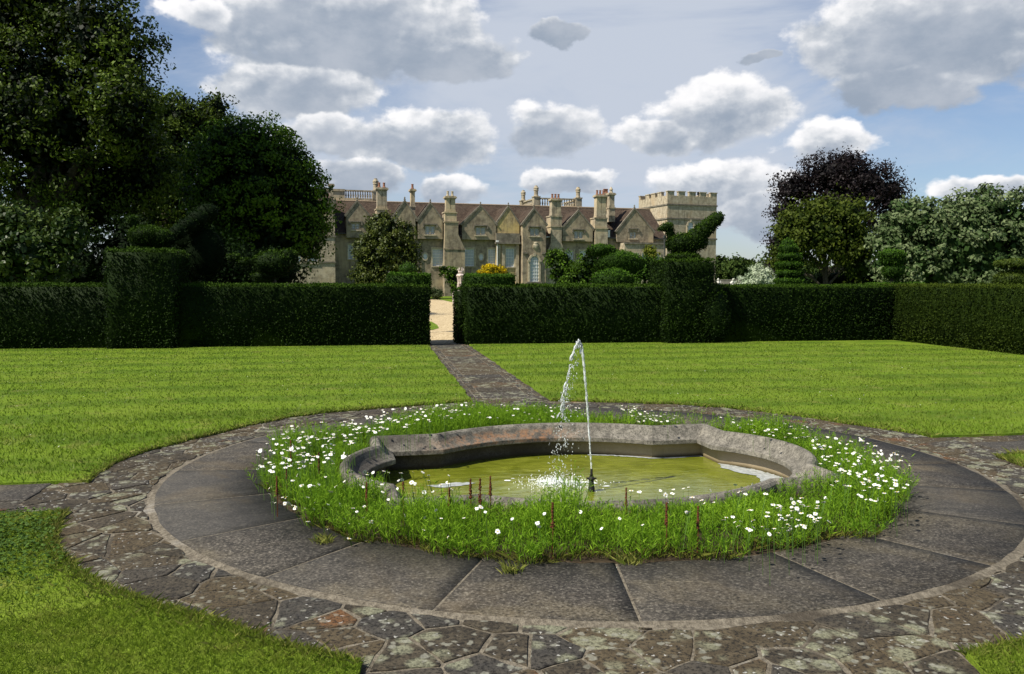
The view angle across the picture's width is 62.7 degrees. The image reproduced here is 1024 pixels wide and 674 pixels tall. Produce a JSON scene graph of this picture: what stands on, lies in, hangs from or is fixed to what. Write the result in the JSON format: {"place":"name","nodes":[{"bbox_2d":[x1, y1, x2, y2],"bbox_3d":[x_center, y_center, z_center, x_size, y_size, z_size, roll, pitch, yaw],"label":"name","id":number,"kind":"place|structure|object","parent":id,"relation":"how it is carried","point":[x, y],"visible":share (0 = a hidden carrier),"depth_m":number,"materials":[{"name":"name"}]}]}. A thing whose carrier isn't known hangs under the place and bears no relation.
{"place":"outdoors","nodes":[
{"label":"outdoors","id":0,"kind":"place"},
{"bbox_2d":[0,483,50,500],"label":"side path","id":1,"kind":"structure","parent":0,"point":[23,492],"depth_m":6.56,"materials":[{"name":"grey stone"}]},
{"bbox_2d":[0,511,361,673],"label":"lawn","id":2,"kind":"structure","parent":0,"point":[25,611],"depth_m":3.92,"materials":[{"name":"green plant"}]},
{"bbox_2d":[0,506,81,604],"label":"clover","id":3,"kind":"object","parent":2,"relation":"on","point":[20,537],"visible":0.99,"depth_m":5.20,"materials":[{"name":"green plant"}]},
{"bbox_2d":[0,345,471,484],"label":"lawn","id":4,"kind":"structure","parent":0,"point":[125,367],"depth_m":12.49,"materials":[{"name":"green plant"}]},
{"bbox_2d":[7,355,1012,446],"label":"lawn daisies","id":5,"kind":"object","parent":4,"relation":"on","point":[373,373],"visible":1,"depth_m":14.06,"materials":[{"name":"plant"}]},
{"bbox_2d":[429,321,438,329],"bbox_3d":[-3.387,-0.477,32.093,1.040,0.001,8.392,0,4,-7],"label":"lawn patch","id":6,"kind":"object","parent":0,"point":[433,326],"visible":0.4,"depth_m":30.71,"materials":[{"name":"green plant"}]},
{"bbox_2d":[430,296,451,301],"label":"lawn","id":7,"kind":"structure","parent":0,"point":[447,298],"depth_m":80.36,"materials":[{"name":"green plant"}]},
{"bbox_2d":[438,266,460,293],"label":"climbing rose","id":8,"kind":"object","parent":7,"relation":"on","point":[451,278],"visible":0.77,"depth_m":78.64,"materials":[{"name":"green plant"}]},
{"bbox_2d":[452,268,463,303],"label":"stone urn","id":9,"kind":"object","parent":7,"relation":"on","point":[459,277],"visible":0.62,"depth_m":61.69,"materials":[{"name":"beige stone"}]},
{"bbox_2d":[429,299,463,343],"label":"gravel path","id":10,"kind":"structure","parent":0,"point":[441,314],"depth_m":34.71,"materials":[{"name":"beige gravel"}]},
{"bbox_2d":[399,261,416,272],"bbox_3d":[-3.342,-1.293,26.973,0.606,2.301,0.622,0,4,0],"label":"topiary ball","id":11,"kind":"object","parent":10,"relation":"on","point":[408,267],"visible":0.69,"depth_m":26.75,"materials":[{"name":"green plant"}]},
{"bbox_2d":[430,287,443,299],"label":"lavender bush","id":12,"kind":"object","parent":10,"relation":"on","point":[437,294],"visible":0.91,"depth_m":73.68,"materials":[{"name":"green plant"}]},
{"bbox_2d":[476,263,507,273],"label":"broom bush","id":13,"kind":"object","parent":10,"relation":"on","point":[489,269],"visible":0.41,"depth_m":29.72,"materials":[{"name":"yellow plant"}]},
{"bbox_2d":[292,178,666,295],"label":"manor house","id":14,"kind":"structure","parent":0,"point":[518,241],"depth_m":94.59,"materials":[{"name":"stone"}]},
{"bbox_2d":[347,243,354,259],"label":"window","id":15,"kind":"structure","parent":14,"relation":"in","point":[348,246],"depth_m":90.48,"materials":[{"name":"grey glass"}]},
{"bbox_2d":[422,252,427,260],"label":"oval window","id":16,"kind":"structure","parent":14,"relation":"in","point":[425,255],"depth_m":92.64,"materials":[{"name":"glass"}]},
{"bbox_2d":[431,247,442,266],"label":"window","id":17,"kind":"structure","parent":14,"relation":"in","point":[436,252],"depth_m":93.17,"materials":[{"name":"grey glass"}]},
{"bbox_2d":[464,247,475,266],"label":"window","id":18,"kind":"structure","parent":14,"relation":"in","point":[470,252],"depth_m":94.17,"materials":[{"name":"grey glass"}]},
{"bbox_2d":[478,253,483,260],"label":"oval window","id":19,"kind":"structure","parent":14,"relation":"in","point":[481,256],"depth_m":94.40,"materials":[{"name":"glass"}]},
{"bbox_2d":[487,247,495,264],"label":"window","id":20,"kind":"structure","parent":14,"relation":"in","point":[490,250],"depth_m":94.86,"materials":[{"name":"grey glass"}]},
{"bbox_2d":[564,249,574,260],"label":"window","id":21,"kind":"structure","parent":14,"relation":"in","point":[569,254],"depth_m":97.42,"materials":[{"name":"grey glass"}]},
{"bbox_2d":[578,249,585,259],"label":"window","id":22,"kind":"structure","parent":14,"relation":"in","point":[582,250],"depth_m":97.78,"materials":[{"name":"grey glass"}]},
{"bbox_2d":[436,345,526,397],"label":"garden path","id":23,"kind":"structure","parent":0,"point":[483,378],"depth_m":14.76,"materials":[{"name":"stone"}]},
{"bbox_2d":[429,345,541,398],"bbox_3d":[-0.845,0.551,16.825,1.291,0.035,10.194,0,4,-9],"label":"path border","id":24,"kind":"object","parent":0,"point":[510,376],"visible":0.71,"depth_m":14.88,"materials":[{"name":"stone"}]},
{"bbox_2d":[0,344,1023,673],"bbox_3d":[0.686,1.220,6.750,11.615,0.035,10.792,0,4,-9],"label":"crazy paving","id":25,"kind":"structure","parent":0,"point":[148,564],"depth_m":4.11,"materials":[{"name":"stone"}]},
{"bbox_2d":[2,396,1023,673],"bbox_3d":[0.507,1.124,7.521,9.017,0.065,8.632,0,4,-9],"label":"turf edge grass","id":26,"kind":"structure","parent":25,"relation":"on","point":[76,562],"depth_m":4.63,"materials":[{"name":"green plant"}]},
{"bbox_2d":[1002,447,1023,453],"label":"weed tuft","id":27,"kind":"object","parent":25,"relation":"on","point":[1021,451],"visible":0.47,"depth_m":8.05,"materials":[{"name":"green plant"}]},
{"bbox_2d":[2,0,1023,266],"label":"sky","id":28,"kind":"structure","parent":0,"point":[483,101],"materials":[{"name":"blue"}]},
{"bbox_2d":[271,418,894,563],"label":"flower bed soil","id":29,"kind":"structure","parent":0,"point":[587,559],"depth_m":5.31,"materials":[{"name":"brown soil"}]},
{"bbox_2d":[365,482,367,510],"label":"seed spike","id":30,"kind":"object","parent":29,"relation":"on","point":[366,492],"visible":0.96,"depth_m":5.70,"materials":[{"name":"brown plant"}]},
{"bbox_2d":[402,482,404,522],"bbox_3d":[-0.734,1.124,5.664,0.025,0.304,0.032,0,4,0],"label":"seed spike","id":31,"kind":"object","parent":29,"relation":"on","point":[402,496],"visible":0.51,"depth_m":5.65,"materials":[{"name":"brown plant"}]},
{"bbox_2d":[448,487,450,505],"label":"seed spike","id":32,"kind":"object","parent":29,"relation":"on","point":[449,495],"visible":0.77,"depth_m":5.58,"materials":[{"name":"brown plant"}]},
{"bbox_2d":[469,478,471,507],"bbox_3d":[-0.284,1.117,5.748,0.024,0.309,0.032,-2,4,-31],"label":"seed spike","id":33,"kind":"object","parent":29,"relation":"on","point":[470,490],"visible":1,"depth_m":5.74,"materials":[{"name":"brown plant"}]},
{"bbox_2d":[478,478,481,518],"bbox_3d":[-0.212,1.109,5.589,0.029,0.348,0.036,0,4,0],"label":"seed spike","id":34,"kind":"object","parent":29,"relation":"on","point":[479,489],"visible":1,"depth_m":5.58,"materials":[{"name":"brown plant"}]},
{"bbox_2d":[488,476,491,512],"bbox_3d":[-0.152,1.113,5.832,0.028,0.307,0.026,-4,5,-45],"label":"seed spike","id":35,"kind":"object","parent":29,"relation":"on","point":[490,490],"visible":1,"depth_m":5.82,"materials":[{"name":"brown plant"}]},
{"bbox_2d":[550,502,554,558],"bbox_3d":[0.242,1.151,5.006,0.033,0.342,0.037,0,4,0],"label":"seed spike","id":36,"kind":"object","parent":29,"relation":"on","point":[552,517],"visible":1,"depth_m":5.00,"materials":[{"name":"brown plant"}]},
{"bbox_2d":[256,414,901,564],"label":"dry undergrowth","id":37,"kind":"object","parent":29,"relation":"on","point":[600,551],"visible":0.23,"depth_m":5.17,"materials":[{"name":"plant"}]},
{"bbox_2d":[245,394,919,565],"bbox_3d":[0.557,0.898,7.543,5.568,0.512,5.651,0,4,-9],"label":"flower bed growth","id":38,"kind":"object","parent":29,"relation":"on","point":[529,515],"visible":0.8,"depth_m":5.70,"materials":[{"name":"green plant"}]},
{"bbox_2d":[255,402,909,568],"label":"distant daisies","id":39,"kind":"object","parent":29,"relation":"on","point":[381,428],"visible":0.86,"depth_m":6.59,"materials":[{"name":"white plant"}]},
{"bbox_2d":[339,423,849,518],"bbox_3d":[0.632,1.323,7.541,4.276,0.565,3.381,0,4,-9],"label":"fountain basin","id":40,"kind":"object","parent":29,"relation":"on","point":[697,461],"visible":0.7,"depth_m":8.36,"materials":[{"name":"stone"}]},
{"bbox_2d":[504,471,627,493],"bbox_3d":[0.506,1.304,7.756,1.160,0.123,0.787,0,4,0],"label":"water splash","id":41,"kind":"object","parent":40,"relation":"on","point":[550,481],"visible":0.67,"depth_m":7.78,"materials":[{"name":"white liquid"}]},
{"bbox_2d":[586,469,596,491],"bbox_3d":[0.709,1.351,7.507,0.083,0.355,0.063,3,5,34],"label":"fountain nozzle","id":42,"kind":"object","parent":40,"relation":"in","point":[592,478],"visible":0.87,"depth_m":7.49,"materials":[{"name":"metal"}]},
{"bbox_2d":[542,339,591,486],"bbox_3d":[0.477,0.701,7.457,0.487,1.372,0.260,0,4,0],"label":"water jet","id":43,"kind":"object","parent":42,"relation":"attached to","point":[579,344],"visible":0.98,"depth_m":7.45,"materials":[{"name":"white liquid"}]},
{"bbox_2d":[625,487,627,514],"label":"seed spike","id":44,"kind":"object","parent":29,"relation":"on","point":[626,505],"visible":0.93,"depth_m":5.59,"materials":[{"name":"brown plant"}]},
{"bbox_2d":[664,502,667,553],"bbox_3d":[0.935,1.159,5.102,0.023,0.318,0.032,0,4,0],"label":"seed spike","id":45,"kind":"object","parent":29,"relation":"on","point":[666,516],"visible":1,"depth_m":5.09,"materials":[{"name":"brown plant"}]},
{"bbox_2d":[696,506,699,552],"bbox_3d":[1.118,1.167,5.064,0.023,0.306,0.025,4,5,42],"label":"seed spike","id":46,"kind":"object","parent":29,"relation":"on","point":[697,523],"visible":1,"depth_m":5.05,"materials":[{"name":"brown plant"}]},
{"bbox_2d":[839,519,873,530],"bbox_3d":[2.319,1.249,5.620,0.228,0.074,0.204,0,4,0],"label":"weed tuft","id":47,"kind":"object","parent":29,"relation":"on","point":[862,526],"visible":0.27,"depth_m":5.59,"materials":[{"name":"green plant"}]},
{"bbox_2d":[154,407,1023,621],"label":"paved ring","id":48,"kind":"object","parent":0,"point":[403,576],"visible":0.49,"depth_m":4.93,"materials":[{"name":"grey stone"}]},
{"bbox_2d":[275,476,278,516],"bbox_3d":[-1.642,1.114,5.871,0.022,0.292,0.025,3,5,35],"label":"seed spike","id":49,"kind":"object","parent":48,"relation":"on","point":[277,491],"visible":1,"depth_m":5.86,"materials":[{"name":"brown plant"}]},
{"bbox_2d":[308,531,337,544],"bbox_3d":[-1.192,1.264,5.302,0.192,0.070,0.196,0,4,0],"label":"weed tuft","id":50,"kind":"object","parent":48,"relation":"on","point":[321,539],"visible":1,"depth_m":5.29,"materials":[{"name":"green plant"}]},
{"bbox_2d":[496,559,526,574],"bbox_3d":[0.000,1.299,4.772,0.184,0.077,0.185,-4,5,-44],"label":"weed tuft","id":51,"kind":"object","parent":48,"relation":"on","point":[510,569],"visible":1,"depth_m":4.76,"materials":[{"name":"green plant"}]},
{"bbox_2d":[147,407,1023,626],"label":"ring pointing","id":52,"kind":"object","parent":48,"relation":"on","point":[1012,556],"visible":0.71,"depth_m":4.38,"materials":[{"name":"grey concrete"}]},
{"bbox_2d":[609,550,643,565],"bbox_3d":[0.675,1.291,4.937,0.235,0.073,0.206,0,4,0],"label":"weed tuft","id":53,"kind":"object","parent":48,"relation":"on","point":[633,559],"visible":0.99,"depth_m":4.92,"materials":[{"name":"green plant"}]},
{"bbox_2d":[638,190,717,280],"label":"castle tower","id":54,"kind":"structure","parent":0,"point":[681,211],"depth_m":118.63,"materials":[{"name":"stone"}]},
{"bbox_2d":[686,220,694,232],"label":"arched window","id":55,"kind":"structure","parent":54,"relation":"in","point":[690,224],"depth_m":118.41,"materials":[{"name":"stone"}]},
{"bbox_2d":[469,340,1023,437],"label":"lawn","id":56,"kind":"structure","parent":0,"point":[871,343],"depth_m":14.31,"materials":[{"name":"green plant"}]},
{"bbox_2d":[0,341,1023,673],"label":"grass","id":57,"kind":"structure","parent":56,"relation":"on","point":[16,645],"depth_m":9.71,"materials":[{"name":"green plant"}]},
{"bbox_2d":[647,211,733,342],"bbox_3d":[4.883,-1.592,22.949,2.101,3.725,1.904,0,4,-9],"label":"topiary bird","id":58,"kind":"object","parent":56,"relation":"on","point":[695,307],"visible":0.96,"depth_m":22.32},
{"bbox_2d":[965,454,1023,673],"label":"lawn","id":59,"kind":"structure","parent":0,"point":[971,660],"depth_m":3.62,"materials":[{"name":"green plant"}]},
{"bbox_2d":[973,441,1023,451],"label":"side path","id":60,"kind":"structure","parent":0,"point":[1008,445],"depth_m":8.50,"materials":[{"name":"grey stone"}]},
{"label":"ground","id":61,"kind":"structure","parent":0,"visible":0},
{"bbox_2d":[0,198,98,286],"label":"laurel bush","id":62,"kind":"object","parent":61,"relation":"on","point":[33,245],"visible":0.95,"depth_m":26.54,"materials":[{"name":"green plant"}]},
{"bbox_2d":[0,0,189,280],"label":"sycamore tree","id":63,"kind":"object","parent":61,"relation":"on","point":[58,121],"visible":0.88,"depth_m":32.48,"materials":[{"name":"green plant"}]},
{"bbox_2d":[101,201,228,348],"bbox_3d":[-8.726,-1.663,21.414,2.587,3.831,2.982,0,4,-9],"label":"topiary bird","id":64,"kind":"object","parent":61,"relation":"on","point":[144,275],"visible":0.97,"depth_m":20.17},
{"bbox_2d":[106,84,238,282],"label":"horse chestnut tree","id":65,"kind":"object","parent":61,"relation":"on","point":[185,117],"visible":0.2,"depth_m":44.86,"materials":[{"name":"green plant"}]},
{"bbox_2d":[45,213,317,283],"bbox_3d":[-13.011,-2.518,31.881,10.828,4.263,4.710,0,4,0],"label":"yew tree","id":66,"kind":"object","parent":61,"relation":"on","point":[231,272],"visible":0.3,"depth_m":31.61,"materials":[{"name":"green plant"}]},
{"bbox_2d":[0,281,431,348],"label":"yew hedge","id":67,"kind":"object","parent":61,"relation":"on","point":[37,315],"visible":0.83,"depth_m":20.80,"materials":[{"name":"green plant"}]},
{"bbox_2d":[385,271,432,294],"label":"clipped block","id":68,"kind":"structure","parent":67,"relation":"on","point":[409,277],"depth_m":21.88,"materials":[{"name":"green plant"}]},
{"bbox_2d":[165,110,345,282],"bbox_3d":[-12.005,-5.819,39.763,8.297,9.816,6.111,0,4,0],"label":"maple tree","id":69,"kind":"object","parent":61,"relation":"on","point":[255,181],"visible":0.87,"depth_m":38.49,"materials":[{"name":"green plant"}]},
{"bbox_2d":[226,247,298,282],"bbox_3d":[-7.116,-1.254,23.981,2.135,2.602,0.956,0,4,0],"label":"topiary bird","id":70,"kind":"object","parent":61,"relation":"on","point":[270,266],"visible":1,"depth_m":23.73},
{"bbox_2d":[346,210,425,283],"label":"magnolia tree","id":71,"kind":"object","parent":61,"relation":"on","point":[384,245],"visible":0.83,"depth_m":76.74,"materials":[{"name":"green plant"}]},
{"bbox_2d":[3,252,925,283],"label":"wood","id":72,"kind":"object","parent":61,"relation":"on","point":[727,267],"visible":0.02,"depth_m":214.25,"materials":[{"name":"green plant"}]},
{"bbox_2d":[543,248,577,283],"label":"climbing wall shrub","id":73,"kind":"object","parent":61,"relation":"on","point":[557,258],"visible":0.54,"depth_m":73.44,"materials":[{"name":"green plant"}]},
{"bbox_2d":[557,250,598,283],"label":"garden bush","id":74,"kind":"object","parent":61,"relation":"on","point":[583,270],"visible":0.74,"depth_m":49.57,"materials":[{"name":"green plant"}]},
{"bbox_2d":[591,267,634,284],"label":"topiary dome","id":75,"kind":"structure","parent":61,"relation":"on","point":[614,275],"depth_m":25.58,"materials":[{"name":"green plant"}]},
{"bbox_2d":[586,243,644,273],"bbox_3d":[4.196,-2.039,32.198,2.715,3.134,1.703,-3,5,-39],"label":"topiary bush","id":76,"kind":"object","parent":61,"relation":"on","point":[608,256],"visible":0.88,"depth_m":31.53,"materials":[{"name":"green plant"}]},
{"bbox_2d":[632,254,666,283],"bbox_3d":[6.434,-3.076,39.867,2.916,1.708,1.585,0,4,0],"label":"shrub","id":77,"kind":"object","parent":61,"relation":"on","point":[640,276],"visible":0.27,"depth_m":39.66,"materials":[{"name":"green plant"}]},
{"bbox_2d":[642,244,660,258],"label":"golden shrub","id":78,"kind":"object","parent":61,"relation":"on","point":[650,250],"visible":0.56,"depth_m":54.50,"materials":[{"name":"plant"}]},
{"bbox_2d":[452,282,896,344],"bbox_3d":[4.627,-0.677,23.471,12.606,1.728,1.908,0,4,-9],"label":"yew hedge","id":79,"kind":"object","parent":61,"relation":"on","point":[539,313],"visible":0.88,"depth_m":22.49,"materials":[{"name":"green plant"}]},
{"bbox_2d":[461,271,515,293],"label":"clipped block","id":80,"kind":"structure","parent":79,"relation":"on","point":[503,279],"depth_m":22.08,"materials":[{"name":"green plant"}]},
{"bbox_2d":[716,280,741,283],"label":"garden wall","id":81,"kind":"structure","parent":61,"relation":"on","point":[727,281],"depth_m":149.67,"materials":[{"name":"beige stone"}]},
{"bbox_2d":[733,262,774,284],"bbox_3d":[10.471,-2.285,35.940,2.077,1.922,1.993,0,4,0],"label":"silver willow bush","id":82,"kind":"object","parent":61,"relation":"on","point":[757,275],"visible":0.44,"depth_m":35.55,"materials":[{"name":"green plant"}]},
{"bbox_2d":[772,237,805,284],"bbox_3d":[9.876,-1.928,29.937,1.139,3.237,1.147,3,5,35],"label":"topiary cone","id":83,"kind":"object","parent":61,"relation":"on","point":[789,265],"visible":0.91,"depth_m":29.63,"materials":[{"name":"green plant"}]},
{"bbox_2d":[756,183,879,284],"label":"hornbeam tree","id":84,"kind":"object","parent":61,"relation":"on","point":[822,229],"visible":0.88,"depth_m":46.00,"materials":[{"name":"green plant"}]},
{"bbox_2d":[757,142,919,276],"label":"copper beech tree","id":85,"kind":"object","parent":61,"relation":"on","point":[843,171],"visible":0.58,"depth_m":60.41,"materials":[{"name":"purple plant"}]},
{"bbox_2d":[799,267,883,284],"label":"laurel bush","id":86,"kind":"object","parent":61,"relation":"on","point":[818,277],"visible":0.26,"depth_m":49.28,"materials":[{"name":"green plant"}]},
{"bbox_2d":[867,281,924,283],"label":"clipped hedge","id":87,"kind":"object","parent":61,"relation":"on","point":[886,282],"visible":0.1,"depth_m":27.84,"materials":[{"name":"green plant"}]},
{"bbox_2d":[877,248,907,282],"bbox_3d":[12.633,-1.576,27.969,0.955,2.806,0.931,0,4,0],"label":"topiary mushroom","id":88,"kind":"object","parent":87,"relation":"on","point":[893,260],"visible":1,"depth_m":27.68,"materials":[{"name":"green plant"}]},
{"bbox_2d":[864,182,1023,283],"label":"whitebeam tree","id":89,"kind":"object","parent":61,"relation":"on","point":[973,237],"visible":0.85,"depth_m":34.78,"materials":[{"name":"green plant"}]},
{"bbox_2d":[876,282,1023,354],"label":"yew hedge","id":90,"kind":"object","parent":61,"relation":"on","point":[986,316],"visible":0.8,"depth_m":20.91,"materials":[{"name":"green plant"}]},
{"bbox_2d":[991,258,1023,283],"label":"topiary bush","id":91,"kind":"object","parent":61,"relation":"on","point":[1010,276],"visible":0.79,"depth_m":25.68,"materials":[{"name":"green plant"}]}
]}

